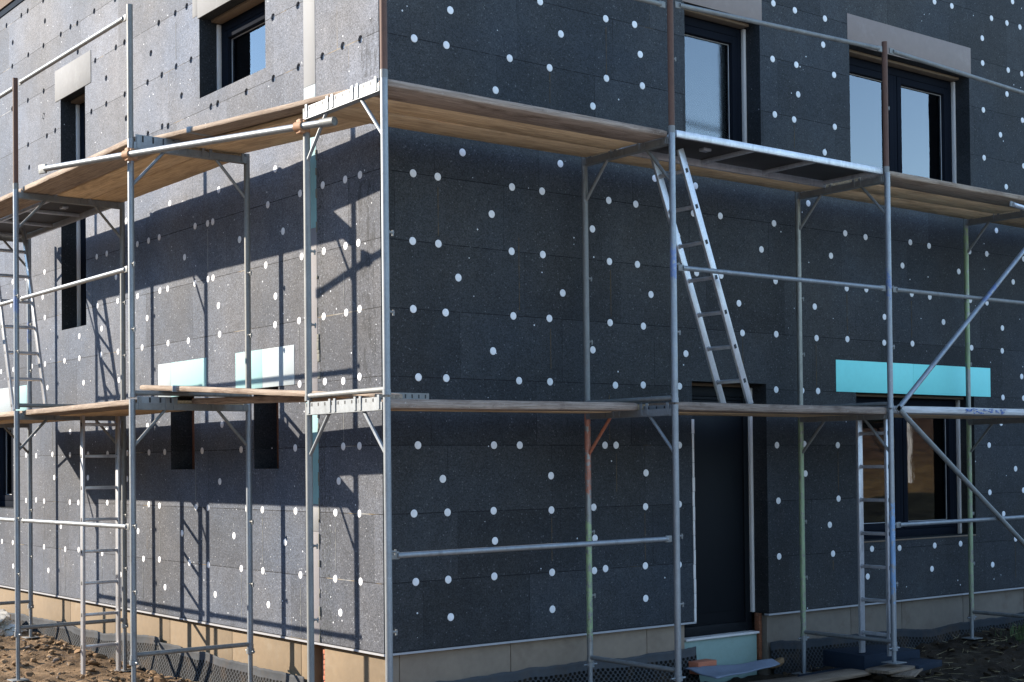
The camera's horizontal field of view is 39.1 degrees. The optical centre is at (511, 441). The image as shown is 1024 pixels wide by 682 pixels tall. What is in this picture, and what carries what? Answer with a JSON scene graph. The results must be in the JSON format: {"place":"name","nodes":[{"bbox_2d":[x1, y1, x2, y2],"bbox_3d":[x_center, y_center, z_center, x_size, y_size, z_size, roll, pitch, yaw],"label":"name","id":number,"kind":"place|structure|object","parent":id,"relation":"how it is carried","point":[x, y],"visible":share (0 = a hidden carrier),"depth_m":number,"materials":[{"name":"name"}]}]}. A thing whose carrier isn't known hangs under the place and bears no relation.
{"place":"outdoors","nodes":[
{"label":"outdoors","id":0,"kind":"place"},
{"bbox_2d":[0,0,1023,681],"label":"house","id":1,"kind":"structure","parent":0,"point":[486,278],"depth_m":12.58,"materials":[{"name":"paint"}]},
{"bbox_2d":[0,428,13,506],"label":"window","id":2,"kind":"structure","parent":1,"relation":"in","point":[6,440],"depth_m":17.48,"materials":[{"name":"black glass"}]},
{"bbox_2d":[71,93,85,326],"bbox_3d":[-4.450,-2.386,15.244,0.190,2.547,0.692,0,-1,-38],"label":"window","id":3,"kind":"structure","parent":1,"relation":"in","point":[80,109],"depth_m":15.47,"materials":[{"name":"black glass"}]},
{"bbox_2d":[192,398,194,468],"bbox_3d":[-2.804,-0.079,13.158,0.083,0.661,0.496,0,-1,-35],"label":"window","id":4,"kind":"structure","parent":1,"relation":"in","point":[193,443],"depth_m":13.32,"materials":[{"name":"black plastic"}]},
{"bbox_2d":[211,0,265,89],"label":"window","id":5,"kind":"structure","parent":1,"relation":"in","point":[241,40],"depth_m":12.63,"materials":[{"name":"black glass"}]},
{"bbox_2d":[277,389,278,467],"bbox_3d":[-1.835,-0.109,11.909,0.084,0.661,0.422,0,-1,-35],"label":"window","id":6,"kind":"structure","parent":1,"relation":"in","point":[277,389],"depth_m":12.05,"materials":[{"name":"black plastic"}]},
{"bbox_2d":[436,646,699,681],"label":"drainage membrane","id":7,"kind":"object","parent":1,"relation":"attached to","point":[602,672],"visible":0.84,"depth_m":11.68,"materials":[{"name":"plastic"}]},
{"bbox_2d":[684,9,748,142],"bbox_3d":[1.735,-3.093,12.783,0.941,1.338,0.190,0,-1,-38],"label":"window","id":8,"kind":"structure","parent":1,"relation":"in","point":[715,54],"depth_m":12.92,"materials":[{"name":"clear glass"}]},
{"bbox_2d":[684,383,761,681],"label":"door","id":9,"kind":"structure","parent":1,"relation":"in","point":[722,446],"depth_m":12.80,"materials":[{"name":"metal"}]},
{"bbox_2d":[770,612,1023,675],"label":"drainage membrane","id":10,"kind":"object","parent":1,"relation":"attached to","point":[790,652],"visible":0.31,"depth_m":13.65,"materials":[{"name":"plastic"}]},
{"bbox_2d":[849,49,958,182],"bbox_3d":[3.844,-3.094,14.420,1.911,1.348,0.190,0,-1,-38],"label":"window","id":11,"kind":"structure","parent":1,"relation":"in","point":[922,112],"depth_m":14.59,"materials":[{"name":"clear glass"}]},
{"bbox_2d":[856,393,975,542],"bbox_3d":[3.923,0.253,14.334,1.880,1.426,0.298,0,-1,-38],"label":"window","id":12,"kind":"structure","parent":1,"relation":"in","point":[926,488],"depth_m":14.60,"materials":[{"name":"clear glass"}]},
{"bbox_2d":[0,625,1023,681],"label":"ground","id":13,"kind":"structure","parent":0,"point":[961,657],"depth_m":13.55,"materials":[{"name":"soil"}]},
{"bbox_2d":[0,609,27,636],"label":"plastic sheet","id":14,"kind":"object","parent":13,"relation":"on","point":[7,625],"visible":0.85,"depth_m":15.79,"materials":[{"name":"plastic"}]},
{"bbox_2d":[0,423,39,638],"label":"scaffold","id":15,"kind":"object","parent":13,"relation":"on","point":[29,601],"visible":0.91,"depth_m":15.51,"materials":[{"name":"metal"}]},
{"bbox_2d":[0,517,14,521],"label":"guard rail","id":16,"kind":"object","parent":15,"relation":"attached to","point":[7,519],"visible":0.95,"depth_m":13.18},
{"bbox_2d":[0,235,31,409],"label":"scaffold","id":17,"kind":"object","parent":15,"relation":"on","point":[4,239],"visible":0.5,"depth_m":15.55,"materials":[{"name":"metal"}]},
{"bbox_2d":[0,299,12,306],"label":"guard rail","id":18,"kind":"object","parent":17,"relation":"attached to","point":[4,303],"visible":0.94,"depth_m":13.21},
{"bbox_2d":[0,188,52,218],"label":"scaffold plank","id":19,"kind":"object","parent":17,"relation":"on","point":[6,204],"visible":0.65,"depth_m":13.58,"materials":[{"name":"wood"}]},
{"bbox_2d":[0,195,116,239],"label":"hatch deck","id":20,"kind":"structure","parent":17,"relation":"on","point":[46,217],"depth_m":14.42,"materials":[{"name":"metal"}]},
{"bbox_2d":[24,671,33,676],"bbox_3d":[-4.455,2.147,13.306,0.074,0.050,0.080,0,-1,-38],"label":"stone","id":21,"kind":"object","parent":13,"relation":"on","point":[28,673],"visible":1,"depth_m":13.29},
{"bbox_2d":[7,411,130,681],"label":"scaffold","id":22,"kind":"object","parent":13,"relation":"on","point":[18,416],"visible":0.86,"depth_m":13.11,"materials":[{"name":"metal"}]},
{"bbox_2d":[0,411,23,419],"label":"scaffold plank","id":23,"kind":"object","parent":22,"relation":"on","point":[9,415],"visible":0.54,"depth_m":13.39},
{"bbox_2d":[0,419,39,423],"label":"scaffold plank","id":24,"kind":"object","parent":22,"relation":"on","point":[6,421],"visible":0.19,"depth_m":14.51,"materials":[{"name":"brown wood"}]},
{"bbox_2d":[20,420,73,423],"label":"scaffold plank","id":25,"kind":"object","parent":22,"relation":"on","point":[32,422],"visible":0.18,"depth_m":14.78,"materials":[{"name":"brown wood"}]},
{"bbox_2d":[0,228,47,410],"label":"ladder","id":26,"kind":"object","parent":25,"relation":"on","point":[34,327],"visible":0.77,"depth_m":14.54,"materials":[{"name":"metal"}]},
{"bbox_2d":[13,189,125,408],"bbox_3d":[-4.060,-1.283,13.283,1.058,1.985,0.096,0,-1,-38],"label":"scaffold","id":27,"kind":"object","parent":22,"relation":"on","point":[18,195],"visible":0.87,"depth_m":13.14,"materials":[{"name":"metal"}]},
{"bbox_2d":[13,78,18,188],"bbox_3d":[-4.489,-2.778,13.021,0.051,1.005,0.077,0,-1,-38],"label":"guard post","id":28,"kind":"object","parent":27,"relation":"on","point":[15,135],"visible":1,"depth_m":12.99,"materials":[{"name":"metal"}]},
{"bbox_2d":[0,86,12,98],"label":"guard rail","id":29,"kind":"object","parent":28,"relation":"attached to","point":[6,92],"visible":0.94,"depth_m":13.23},
{"bbox_2d":[20,266,127,301],"bbox_3d":[-3.684,-1.304,12.011,0.037,0.048,2.400,0,-1,-38],"label":"guard rail","id":30,"kind":"object","parent":27,"relation":"attached to","point":[124,269],"visible":1,"depth_m":11.85,"materials":[{"name":"metal"}]},
{"bbox_2d":[22,137,150,194],"bbox_3d":[-3.553,-2.300,12.143,0.311,0.051,2.485,0,-1,-38],"label":"scaffold plank","id":31,"kind":"object","parent":27,"relation":"on","point":[59,181],"visible":0.73,"depth_m":12.31,"materials":[{"name":"wood"}]},
{"bbox_2d":[21,518,129,529],"bbox_3d":[-3.663,0.680,11.980,0.037,0.058,2.400,0,-1,-38],"label":"guard rail","id":32,"kind":"object","parent":22,"relation":"attached to","point":[126,526],"visible":1,"depth_m":11.83,"materials":[{"name":"metal"}]},
{"bbox_2d":[24,399,136,414],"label":"scaffold plank","id":33,"kind":"object","parent":22,"relation":"on","point":[96,407],"visible":0.84,"depth_m":12.04,"materials":[{"name":"wood"}]},
{"bbox_2d":[103,404,242,415],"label":"scaffold plank","id":34,"kind":"object","parent":22,"relation":"on","point":[147,412],"visible":0.16,"depth_m":12.76,"materials":[{"name":"brown wood"}]},
{"bbox_2d":[8,612,160,670],"bbox_3d":[-5.059,2.169,15.648,0.119,0.585,5.760,0,-1,-38],"label":"drainage membrane","id":35,"kind":"object","parent":13,"relation":"on","point":[70,634],"visible":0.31,"depth_m":14.51,"materials":[{"name":"plastic"}]},
{"bbox_2d":[88,660,99,665],"bbox_3d":[-4.018,2.131,13.875,0.118,0.068,0.095,-1,-1,13],"label":"stone","id":36,"kind":"object","parent":13,"relation":"on","point":[92,662],"visible":1,"depth_m":13.84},
{"bbox_2d":[93,653,105,657],"bbox_3d":[-4.078,2.119,14.238,0.117,0.060,0.084,0,-1,-38],"label":"stone","id":37,"kind":"object","parent":13,"relation":"on","point":[96,655],"visible":1,"depth_m":14.21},
{"bbox_2d":[80,416,120,674],"bbox_3d":[-3.722,0.927,13.043,0.357,2.320,0.080,0,-1,-38],"label":"ladder","id":38,"kind":"object","parent":13,"relation":"on","point":[117,549],"visible":1,"depth_m":13.03,"materials":[{"name":"metal"}]},
{"bbox_2d":[154,675,164,681],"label":"stone","id":39,"kind":"object","parent":13,"relation":"on","point":[159,678],"visible":1,"depth_m":12.62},
{"bbox_2d":[129,396,254,681],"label":"scaffold","id":40,"kind":"object","parent":13,"relation":"on","point":[164,404],"visible":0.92,"depth_m":11.18,"materials":[{"name":"metal"}]},
{"bbox_2d":[59,400,194,415],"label":"scaffold plank","id":41,"kind":"object","parent":40,"relation":"on","point":[113,412],"visible":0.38,"depth_m":12.49,"materials":[{"name":"brown wood"}]},
{"bbox_2d":[127,134,251,396],"bbox_3d":[-2.514,-1.346,11.319,1.039,2.017,0.096,0,-1,-38],"label":"scaffold","id":42,"kind":"object","parent":40,"relation":"on","point":[142,141],"visible":0.84,"depth_m":11.25,"materials":[{"name":"grey metal"}]},
{"bbox_2d":[126,4,133,137],"bbox_3d":[-2.937,-2.837,11.062,0.051,1.030,0.077,0,-1,-38],"label":"guard post","id":43,"kind":"object","parent":42,"relation":"on","point":[130,130],"visible":1,"depth_m":11.03,"materials":[{"name":"metal"}]},
{"bbox_2d":[19,14,126,85],"bbox_3d":[-3.704,-3.248,12.042,0.037,0.056,2.400,0,-1,-38],"label":"guard rail","id":44,"kind":"object","parent":43,"relation":"attached to","point":[123,18],"visible":1,"depth_m":11.89,"materials":[{"name":"metal"}]},
{"bbox_2d":[57,148,206,198],"bbox_3d":[-3.300,-2.296,12.339,0.309,0.050,2.486,0,-1,-38],"label":"scaffold plank","id":45,"kind":"object","parent":42,"relation":"on","point":[106,183],"visible":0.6,"depth_m":12.39,"materials":[{"name":"brown wood"}]},
{"bbox_2d":[91,151,240,202],"bbox_3d":[-3.046,-2.296,12.537,0.310,0.048,2.486,0,-1,-38],"label":"scaffold plank","id":46,"kind":"object","parent":42,"relation":"on","point":[184,170],"visible":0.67,"depth_m":12.46,"materials":[{"name":"brown wood"}]},
{"bbox_2d":[192,113,368,153],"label":"scaffold plank","id":47,"kind":"object","parent":42,"relation":"on","point":[248,145],"visible":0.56,"depth_m":10.92,"materials":[{"name":"brown wood"}]},
{"bbox_2d":[153,89,348,141],"bbox_3d":[-1.894,-2.363,10.630,2.569,0.048,0.308,1,1,44],"label":"scaffold plank","id":48,"kind":"object","parent":47,"relation":"on","point":[223,126],"visible":0.59,"depth_m":10.59,"materials":[{"name":"wood"}]},
{"bbox_2d":[192,396,357,403],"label":"scaffold plank","id":49,"kind":"object","parent":40,"relation":"on","point":[253,399],"visible":0.67,"depth_m":10.65,"materials":[{"name":"wood"}]},
{"bbox_2d":[156,642,304,681],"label":"drainage membrane","id":50,"kind":"object","parent":13,"relation":"on","point":[200,666],"visible":0.88,"depth_m":12.61,"materials":[{"name":"plastic"}]},
{"bbox_2d":[305,395,397,681],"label":"scaffold","id":51,"kind":"object","parent":13,"relation":"on","point":[329,407],"visible":1,"depth_m":9.23,"materials":[{"name":"grey metal"}]},
{"bbox_2d":[303,76,394,400],"bbox_3d":[-1.078,-1.283,9.403,0.096,2.002,1.025,0,-1,-38],"label":"scaffold","id":52,"kind":"object","parent":51,"relation":"on","point":[358,93],"visible":1,"depth_m":9.25,"materials":[{"name":"grey metal"}]},
{"bbox_2d":[39,116,337,173],"bbox_3d":[-2.465,-2.155,10.586,3.314,0.186,0.118,-1,-1,38],"label":"scaffold tube","id":53,"kind":"object","parent":52,"relation":"attached to","point":[300,126],"visible":1,"depth_m":10.39,"materials":[{"name":"metal"}]},
{"bbox_2d":[379,0,387,77],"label":"guard post","id":54,"kind":"object","parent":52,"relation":"on","point":[383,40],"visible":1,"depth_m":9.01,"materials":[{"name":"metal"}]},
{"bbox_2d":[391,410,610,413],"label":"scaffold plank","id":55,"kind":"object","parent":51,"relation":"on","point":[581,412],"visible":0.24,"depth_m":10.56,"materials":[{"name":"brown wood"}]},
{"bbox_2d":[391,392,428,398],"bbox_3d":[-0.726,-0.308,9.861,0.340,0.048,0.066,0,-1,-38],"label":"steel channel","id":56,"kind":"object","parent":55,"relation":"on","point":[415,395],"visible":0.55,"depth_m":9.87,"materials":[{"name":"grey metal"}]},
{"bbox_2d":[381,399,637,411],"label":"scaffold plank","id":57,"kind":"object","parent":51,"relation":"on","point":[436,404],"visible":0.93,"depth_m":9.88,"materials":[{"name":"wood"}]},
{"bbox_2d":[140,385,402,398],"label":"scaffold plank","id":58,"kind":"object","parent":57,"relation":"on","point":[250,391],"visible":0.85,"depth_m":10.30,"materials":[{"name":"wood"}]},
{"bbox_2d":[392,535,671,559],"bbox_3d":[0.204,0.714,9.790,2.435,0.058,0.037,0,-1,-38],"label":"guard rail","id":59,"kind":"object","parent":51,"relation":"attached to","point":[399,555],"visible":1,"depth_m":9.69,"materials":[{"name":"metal"}]},
{"bbox_2d":[0,627,1023,681],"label":"rubble","id":60,"kind":"object","parent":13,"relation":"on","point":[1000,648],"visible":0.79,"depth_m":13.58,"materials":[{"name":"soil"}]},
{"bbox_2d":[583,402,685,681],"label":"scaffold","id":61,"kind":"object","parent":13,"relation":"on","point":[651,412],"visible":0.91,"depth_m":10.79,"materials":[{"name":"grey metal"}]},
{"bbox_2d":[581,132,680,402],"bbox_3d":[0.896,-1.270,10.994,0.096,1.985,1.038,0,-1,-38],"label":"scaffold","id":62,"kind":"object","parent":61,"relation":"on","point":[637,148],"visible":0.91,"depth_m":10.83,"materials":[{"name":"metal"}]},
{"bbox_2d":[327,106,609,156],"bbox_3d":[-0.303,-2.255,10.459,2.475,0.052,0.301,0,-1,-38],"label":"scaffold plank","id":63,"kind":"object","parent":62,"relation":"on","point":[399,121],"visible":0.79,"depth_m":10.41,"materials":[{"name":"brown wood"}]},
{"bbox_2d":[351,97,635,149],"bbox_3d":[-0.110,-2.267,10.216,2.472,0.050,0.301,0,-1,-38],"label":"scaffold plank","id":64,"kind":"object","parent":62,"relation":"on","point":[432,113],"visible":0.6,"depth_m":10.21,"materials":[{"name":"brown wood"}]},
{"bbox_2d":[374,79,666,142],"bbox_3d":[0.082,-2.266,9.971,2.466,0.049,0.299,0,-1,-38],"label":"scaffold plank","id":65,"kind":"object","parent":62,"relation":"on","point":[416,94],"visible":0.94,"depth_m":9.87,"materials":[{"name":"wood"}]},
{"bbox_2d":[667,0,675,132],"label":"guard post","id":66,"kind":"object","parent":62,"relation":"on","point":[671,60],"visible":1,"depth_m":10.60,"materials":[{"name":"metal"}]},
{"bbox_2d":[635,0,664,7],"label":"guard rail","id":67,"kind":"object","parent":66,"relation":"attached to","point":[659,3],"visible":1,"depth_m":10.52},
{"bbox_2d":[591,149,820,191],"bbox_3d":[1.682,-2.252,12.016,2.469,0.048,0.280,0,-1,-38],"label":"scaffold plank","id":68,"kind":"object","parent":62,"relation":"on","point":[710,173],"visible":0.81,"depth_m":12.09,"materials":[{"name":"brown wood"}]},
{"bbox_2d":[678,264,885,290],"bbox_3d":[2.180,-1.285,11.371,2.420,0.055,0.037,0,-1,-38],"label":"guard rail","id":69,"kind":"object","parent":62,"relation":"attached to","point":[770,276],"visible":1,"depth_m":11.29,"materials":[{"name":"metal"}]},
{"bbox_2d":[688,659,716,674],"bbox_3d":[1.621,1.918,12.279,0.240,0.105,0.120,0,-1,-42],"label":"brick","id":70,"kind":"object","parent":13,"relation":"on","point":[704,662],"visible":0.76,"depth_m":12.22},
{"bbox_2d":[685,659,779,678],"bbox_3d":[1.893,1.915,12.240,0.822,0.081,0.372,0,-1,-38],"label":"board","id":71,"kind":"object","parent":13,"relation":"on","point":[718,671],"visible":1,"depth_m":12.18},
{"bbox_2d":[750,676,797,681],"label":"board","id":72,"kind":"object","parent":13,"relation":"on","point":[773,679],"visible":0.1,"depth_m":12.08,"materials":[{"name":"brown wood"}]},
{"bbox_2d":[798,668,847,676],"bbox_3d":[2.696,1.973,12.232,0.600,0.030,0.230,0,-1,-43],"label":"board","id":73,"kind":"object","parent":72,"relation":"on","point":[822,671],"visible":0.26,"depth_m":12.28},
{"bbox_2d":[823,644,919,669],"bbox_3d":[3.161,1.901,12.677,0.680,0.140,0.500,0,-1,-32],"label":"insulation board","id":74,"kind":"object","parent":73,"relation":"on","point":[873,655],"visible":0.74,"depth_m":12.52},
{"bbox_2d":[856,419,891,655],"bbox_3d":[3.096,0.805,12.314,0.060,2.020,0.322,0,-1,-38],"label":"ladder","id":75,"kind":"object","parent":74,"relation":"on","point":[861,532],"visible":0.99,"depth_m":12.39,"materials":[{"name":"metal"}]},
{"bbox_2d":[771,657,783,667],"bbox_3d":[2.347,1.970,12.841,0.170,0.088,0.157,0,-1,-38],"label":"stone","id":76,"kind":"object","parent":13,"relation":"on","point":[780,660],"visible":0.52,"depth_m":12.79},
{"bbox_2d":[768,668,870,681],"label":"board","id":77,"kind":"object","parent":13,"relation":"on","point":[838,675],"visible":1,"depth_m":11.84,"materials":[{"name":"brown wood"}]},
{"bbox_2d":[792,409,906,673],"bbox_3d":[2.896,0.903,12.498,0.150,2.325,1.132,0,-1,-38],"label":"scaffold","id":78,"kind":"object","parent":13,"relation":"on","point":[889,448],"visible":0.91,"depth_m":12.40,"materials":[{"name":"metal"}]},
{"bbox_2d":[637,404,841,415],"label":"scaffold plank","id":79,"kind":"object","parent":78,"relation":"on","point":[707,413],"visible":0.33,"depth_m":11.71,"materials":[{"name":"brown wood"}]},
{"bbox_2d":[650,148,752,403],"bbox_3d":[1.489,-1.255,11.283,0.794,1.948,0.317,0,-1,-38],"label":"ladder","id":80,"kind":"object","parent":79,"relation":"on","point":[714,278],"visible":0.86,"depth_m":11.26,"materials":[{"name":"metal"}]},
{"bbox_2d":[678,414,815,416],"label":"scaffold plank","id":81,"kind":"object","parent":78,"relation":"on","point":[747,415],"visible":0.17,"depth_m":12.19,"materials":[{"name":"brown wood"}]},
{"bbox_2d":[649,402,886,414],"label":"scaffold plank","id":82,"kind":"object","parent":78,"relation":"on","point":[760,408],"visible":0.96,"depth_m":11.30,"materials":[{"name":"wood"}]},
{"bbox_2d":[795,172,894,407],"bbox_3d":[2.885,-1.267,12.541,0.096,1.985,1.036,0,-1,-38],"label":"scaffold","id":83,"kind":"object","parent":82,"relation":"on","point":[859,183],"visible":0.88,"depth_m":12.36,"materials":[{"name":"metal"}]},
{"bbox_2d":[619,130,882,187],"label":"hatch deck","id":84,"kind":"structure","parent":83,"relation":"on","point":[719,154],"depth_m":11.71,"materials":[{"name":"metal"}]},
{"bbox_2d":[882,41,889,172],"bbox_3d":[3.164,-2.823,12.183,0.077,1.110,0.051,0,-1,-38],"label":"guard post","id":85,"kind":"object","parent":83,"relation":"on","point":[886,107],"visible":1,"depth_m":12.16,"materials":[{"name":"metal"}]},
{"bbox_2d":[674,1,881,51],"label":"guard rail","id":86,"kind":"object","parent":85,"relation":"attached to","point":[679,5],"visible":1,"depth_m":11.30,"materials":[{"name":"metal"}]},
{"bbox_2d":[889,48,1023,94],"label":"guard rail","id":87,"kind":"object","parent":85,"relation":"attached to","point":[946,68],"visible":1,"depth_m":12.75,"materials":[{"name":"metal"}]},
{"bbox_2d":[832,178,1020,213],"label":"scaffold plank","id":88,"kind":"object","parent":83,"relation":"on","point":[912,195],"visible":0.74,"depth_m":13.31,"materials":[{"name":"brown wood"}]},
{"bbox_2d":[892,287,1023,304],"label":"guard rail","id":89,"kind":"object","parent":83,"relation":"attached to","point":[933,293],"visible":1,"depth_m":12.68,"materials":[{"name":"metal"}]},
{"bbox_2d":[894,416,984,418],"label":"scaffold plank","id":90,"kind":"object","parent":78,"relation":"on","point":[940,417],"visible":0.23,"depth_m":13.75,"materials":[{"name":"brown wood"}]},
{"bbox_2d":[895,247,1023,412],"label":"diagonal brace","id":91,"kind":"object","parent":78,"relation":"attached to","point":[933,364],"visible":1,"depth_m":12.66,"materials":[{"name":"grey metal"}]},
{"bbox_2d":[896,405,1023,546],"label":"diagonal brace","id":92,"kind":"object","parent":78,"relation":"attached to","point":[956,470],"visible":1,"depth_m":12.63,"materials":[{"name":"metal"}]},
{"bbox_2d":[896,515,1023,527],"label":"guard rail","id":93,"kind":"object","parent":78,"relation":"attached to","point":[921,523],"visible":1,"depth_m":12.62,"materials":[{"name":"metal"}]},
{"bbox_2d":[891,668,922,677],"bbox_3d":[3.317,1.925,12.076,0.204,0.025,0.492,-1,1,26],"label":"board","id":94,"kind":"object","parent":13,"relation":"on","point":[913,673],"visible":0.65,"depth_m":11.90,"materials":[{"name":"brown wood"}]},
{"bbox_2d":[865,663,918,673],"bbox_3d":[3.215,1.903,12.112,0.543,0.031,0.244,0,-1,-44],"label":"board","id":95,"kind":"object","parent":94,"relation":"on","point":[890,669],"visible":0.91,"depth_m":11.99,"materials":[{"name":"brown wood"}]},
{"bbox_2d":[900,658,941,671],"bbox_3d":[3.463,1.915,12.360,0.270,0.055,0.470,-1,-1,40],"label":"insulation board","id":96,"kind":"object","parent":95,"relation":"on","point":[926,664],"visible":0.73,"depth_m":12.31,"materials":[{"name":"plastic"}]},
{"bbox_2d":[807,623,1023,681],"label":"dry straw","id":97,"kind":"object","parent":13,"relation":"on","point":[967,652],"visible":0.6,"depth_m":12.96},
{"bbox_2d":[962,417,1023,639],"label":"scaffold","id":98,"kind":"object","parent":13,"relation":"on","point":[971,617],"visible":0.91,"depth_m":14.40,"materials":[{"name":"metal"}]},
{"bbox_2d":[881,406,1023,416],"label":"scaffold plank","id":99,"kind":"object","parent":98,"relation":"on","point":[928,410],"visible":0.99,"depth_m":12.81,"materials":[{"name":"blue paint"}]},
{"bbox_2d":[894,414,1014,417],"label":"scaffold plank","id":100,"kind":"object","parent":98,"relation":"on","point":[956,416],"visible":0.22,"depth_m":13.47,"materials":[{"name":"brown wood"}]},
{"bbox_2d":[963,210,1023,408],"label":"scaffold","id":101,"kind":"object","parent":98,"relation":"on","point":[987,221],"visible":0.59,"depth_m":14.44,"materials":[{"name":"metal"}]},
{"bbox_2d":[805,184,992,218],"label":"scaffold plank","id":102,"kind":"object","parent":101,"relation":"on","point":[916,206],"visible":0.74,"depth_m":13.62,"materials":[{"name":"brown wood"}]},
{"bbox_2d":[861,171,1023,208],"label":"scaffold plank","id":103,"kind":"object","parent":101,"relation":"on","point":[938,187],"visible":0.88,"depth_m":12.89,"materials":[{"name":"wood"}]},
{"bbox_2d":[973,214,1023,227],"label":"scaffold plank","id":104,"kind":"object","parent":101,"relation":"on","point":[1015,222],"visible":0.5,"depth_m":14.65,"materials":[{"name":"brown wood"}]},
{"bbox_2d":[999,210,1023,219],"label":"scaffold plank","id":105,"kind":"object","parent":101,"relation":"on","point":[1021,218],"visible":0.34,"depth_m":14.16,"materials":[{"name":"brown wood"}]},
{"bbox_2d":[1009,201,1023,209],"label":"scaffold tube","id":106,"kind":"object","parent":101,"relation":"attached to","point":[1016,205],"visible":1,"depth_m":13.22,"materials":[{"name":"metal"}]},
{"bbox_2d":[995,622,1023,642],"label":"grass","id":107,"kind":"structure","parent":0,"point":[1018,632],"depth_m":14.47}
]}

